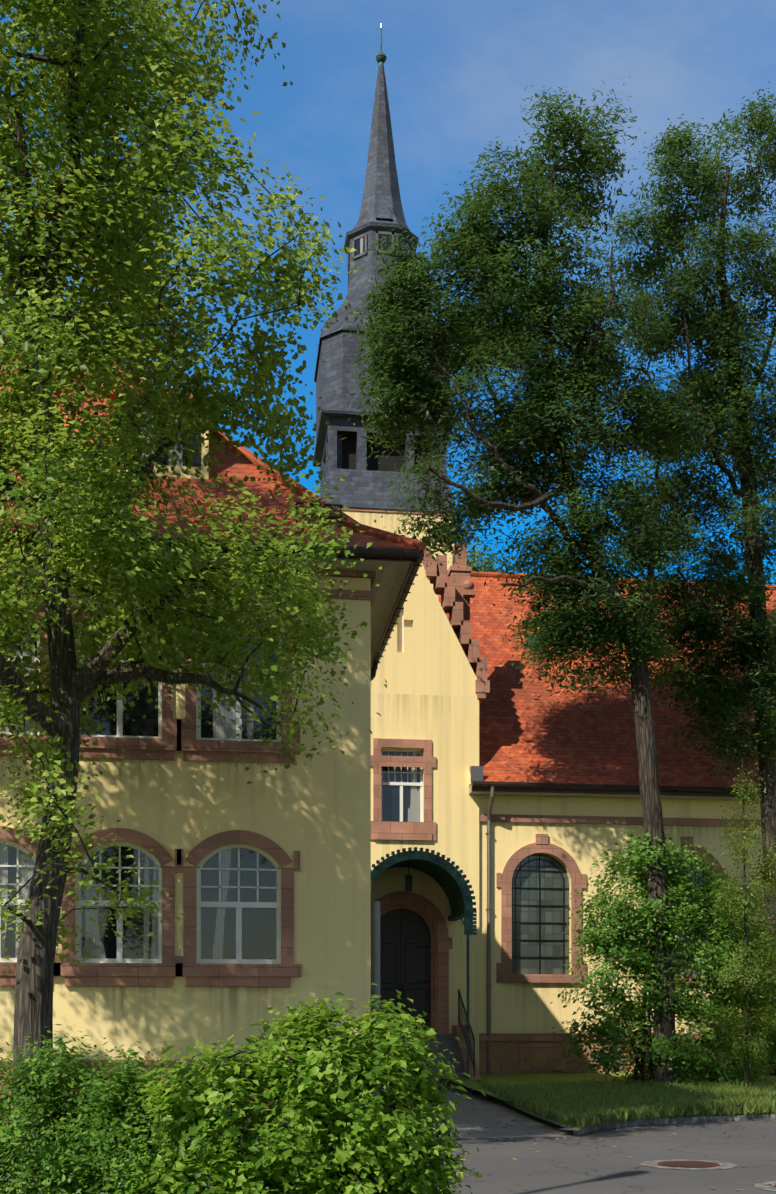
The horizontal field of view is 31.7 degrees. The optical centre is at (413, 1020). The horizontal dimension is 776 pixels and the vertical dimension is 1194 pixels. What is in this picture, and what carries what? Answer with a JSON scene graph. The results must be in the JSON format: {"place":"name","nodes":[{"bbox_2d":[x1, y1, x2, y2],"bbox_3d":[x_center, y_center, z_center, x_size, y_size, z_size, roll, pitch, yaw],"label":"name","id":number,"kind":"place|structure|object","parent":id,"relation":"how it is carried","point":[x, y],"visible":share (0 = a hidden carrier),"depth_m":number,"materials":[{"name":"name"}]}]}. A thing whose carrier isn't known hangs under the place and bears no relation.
{"place":"outdoors","nodes":[
{"label":"outdoors","id":0,"kind":"place"},
{"bbox_2d":[0,562,370,1059],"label":"wing walls","id":1,"kind":"structure","parent":0,"point":[315,811],"depth_m":21.49,"materials":[{"name":"yellow paint"}]},
{"bbox_2d":[0,349,424,551],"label":"wing roof","id":2,"kind":"structure","parent":1,"relation":"on","point":[238,467],"depth_m":22.26,"materials":[{"name":"red tile"}]},
{"bbox_2d":[0,530,423,680],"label":"roof eaves","id":3,"kind":"object","parent":2,"relation":"attached to","point":[397,553],"visible":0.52,"depth_m":21.03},
{"bbox_2d":[0,0,386,1160],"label":"lime tree","id":4,"kind":"object","parent":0,"point":[108,570],"depth_m":15.63,"materials":[{"name":"green plant"}]},
{"bbox_2d":[6,1122,381,1134],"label":"garden lawn","id":5,"kind":"structure","parent":0,"point":[220,1124],"depth_m":20.22,"materials":[{"name":"green plant"}]},
{"bbox_2d":[0,513,723,1040],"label":"church building","id":6,"kind":"structure","parent":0,"point":[234,783],"depth_m":21.43,"materials":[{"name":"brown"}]},
{"bbox_2d":[0,0,775,584],"label":"sky","id":7,"kind":"structure","parent":0,"point":[458,73],"materials":[{"name":"blue"}]},
{"bbox_2d":[2,1120,775,1193],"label":"road asphalt","id":8,"kind":"structure","parent":0,"point":[551,1173],"depth_m":16.47,"materials":[{"name":"grey asphalt"}]},
{"bbox_2d":[413,1094,775,1190],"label":"fallen leaves","id":9,"kind":"object","parent":8,"relation":"on","point":[556,1138],"visible":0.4,"depth_m":20.50,"materials":[{"name":"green plant"}]},
{"bbox_2d":[640,1160,775,1190],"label":"manhole covers","id":10,"kind":"object","parent":8,"relation":"on","point":[769,1186],"visible":1,"depth_m":15.85,"materials":[{"name":"metal"}]},
{"bbox_2d":[371,563,478,1071],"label":"gable wall","id":11,"kind":"structure","parent":0,"point":[430,662],"depth_m":35.74,"materials":[{"name":"yellow paint"}]},
{"bbox_2d":[371,544,489,1032],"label":"stone trim","id":12,"kind":"structure","parent":11,"relation":"attached to","point":[407,952],"depth_m":35.84,"materials":[{"name":"brown stone"}]},
{"bbox_2d":[382,1025,479,1089],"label":"porch steps","id":13,"kind":"structure","parent":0,"point":[450,1042],"depth_m":34.51,"materials":[{"name":"grey stone"}]},
{"bbox_2d":[458,989,474,1076],"bbox_3d":[1.332,0.295,34.533,0.044,2.207,2.302,0,0,-8],"label":"stair railing","id":14,"kind":"object","parent":13,"relation":"on","point":[460,1002],"visible":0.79,"depth_m":34.56,"materials":[{"name":"black metal"}]},
{"bbox_2d":[463,580,473,589],"bbox_3d":[1.490,-11.702,36.780,0.300,0.300,0.300,0,0,-8],"label":"stone ball","id":15,"kind":"object","parent":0,"point":[468,584],"visible":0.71,"depth_m":36.67,"materials":[{"name":"brown stone"}]},
{"bbox_2d":[380,1089,571,1138],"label":"footpath","id":16,"kind":"structure","parent":0,"point":[498,1130],"depth_m":22.75,"materials":[{"name":"grey asphalt"}]},
{"bbox_2d":[371,901,381,1120],"bbox_3d":[-0.637,-0.152,22.945,0.260,3.700,0.260,0,0,-8],"label":"steel pole","id":17,"kind":"object","parent":16,"relation":"on","point":[375,943],"visible":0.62,"depth_m":22.87,"materials":[{"name":"grey metal"}]},
{"bbox_2d":[465,1090,573,1138],"bbox_3d":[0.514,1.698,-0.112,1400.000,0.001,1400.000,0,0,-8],"label":"curb","id":18,"kind":"structure","parent":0,"point":[535,1118],"depth_m":23.80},
{"bbox_2d":[0,1017,271,1193],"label":"privet shrub","id":19,"kind":"object","parent":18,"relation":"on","point":[88,1135],"depth_m":10.36,"materials":[{"name":"green plant"}]},
{"bbox_2d":[0,541,414,1121],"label":"wing trim windows","id":20,"kind":"structure","parent":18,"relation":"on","point":[245,915],"depth_m":21.39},
{"bbox_2d":[102,983,485,1193],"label":"shrub","id":21,"kind":"object","parent":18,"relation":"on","point":[375,1154],"depth_m":9.96,"materials":[{"name":"green plant"}]},
{"bbox_2d":[336,507,453,586],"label":"tower shaft","id":22,"kind":"object","parent":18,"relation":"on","point":[356,514],"visible":0.02,"depth_m":43.12,"materials":[{"name":"beige paint"}]},
{"bbox_2d":[320,418,445,496],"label":"belfry","id":23,"kind":"object","parent":22,"relation":"on","point":[337,429],"depth_m":43.56,"materials":[{"name":"grey stone"}]},
{"bbox_2d":[312,65,454,511],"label":"slate tower stages","id":24,"kind":"object","parent":22,"relation":"on","point":[381,200],"visible":0.52,"depth_m":43.82,"materials":[{"name":"grey stone"}]},
{"bbox_2d":[376,24,386,67],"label":"spire finial","id":25,"kind":"object","parent":24,"relation":"on","point":[381,63],"visible":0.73,"depth_m":45.17,"materials":[{"name":"metal"}]},
{"bbox_2d":[376,52,385,63],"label":"finial ball","id":26,"kind":"object","parent":25,"relation":"attached to","point":[380,58],"visible":0.69,"depth_m":45.08,"materials":[{"name":"green metal"}]},
{"bbox_2d":[55,1095,775,1143],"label":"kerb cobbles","id":27,"kind":"object","parent":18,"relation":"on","point":[689,1119],"visible":0.4,"depth_m":22.40,"materials":[{"name":"grey stone"}]},
{"bbox_2d":[371,847,476,1078],"bbox_3d":[-0.116,-1.346,34.344,2.990,5.688,2.548,0,0,-8],"label":"entrance canopy","id":28,"kind":"object","parent":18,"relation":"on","point":[446,875],"visible":0.71,"depth_m":33.28,"materials":[{"name":"green metal"}]},
{"bbox_2d":[467,532,512,572],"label":"birch tree","id":29,"kind":"object","parent":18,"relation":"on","point":[485,563],"depth_m":58.52,"materials":[{"name":"green plant"}]},
{"bbox_2d":[340,75,721,1084],"bbox_3d":[2.796,-9.806,31.304,8.738,23.252,4.899,0,0,-8],"label":"robinia tree","id":30,"kind":"object","parent":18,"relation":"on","point":[464,325],"depth_m":31.20,"materials":[{"name":"green plant"}]},
{"bbox_2d":[550,825,775,1084],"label":"lilac shrub","id":31,"kind":"object","parent":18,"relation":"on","point":[619,938],"depth_m":31.95,"materials":[{"name":"green plant"}]},
{"bbox_2d":[592,81,775,1075],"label":"robinia tree","id":32,"kind":"object","parent":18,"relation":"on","point":[717,692],"depth_m":34.88,"materials":[{"name":"green plant"}]},
{"bbox_2d":[447,1092,764,1140],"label":"road gutter dirt","id":33,"kind":"structure","parent":0,"point":[557,1131],"depth_m":21.44,"materials":[{"name":"soil"}]},
{"bbox_2d":[444,1072,775,1128],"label":"lawn","id":34,"kind":"structure","parent":0,"point":[494,1079],"depth_m":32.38,"materials":[{"name":"green plant"}]},
{"bbox_2d":[479,795,766,1032],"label":"nave walls","id":35,"kind":"structure","parent":0,"point":[582,845],"depth_m":36.31,"materials":[{"name":"yellow paint"}]},
{"bbox_2d":[432,570,775,787],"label":"church roof","id":36,"kind":"structure","parent":35,"relation":"on","point":[524,736],"depth_m":37.71,"materials":[{"name":"red tile"}]},
{"bbox_2d":[472,781,759,1073],"bbox_3d":[15.617,-2.249,37.544,28.532,7.894,0.670,0,0,-8],"label":"gutter and downspout","id":37,"kind":"object","parent":35,"relation":"attached to","point":[492,785],"visible":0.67,"depth_m":35.87,"materials":[{"name":"grey metal"}]},
{"bbox_2d":[469,783,767,1072],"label":"nave trim windows","id":38,"kind":"structure","parent":35,"relation":"attached to","point":[534,912],"depth_m":36.30,"materials":[{"name":"brown stone"}]},
{"bbox_2d":[705,749,775,1086],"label":"conifer shrub","id":39,"kind":"object","parent":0,"point":[767,874],"depth_m":31.08,"materials":[{"name":"green plant"}]}
]}

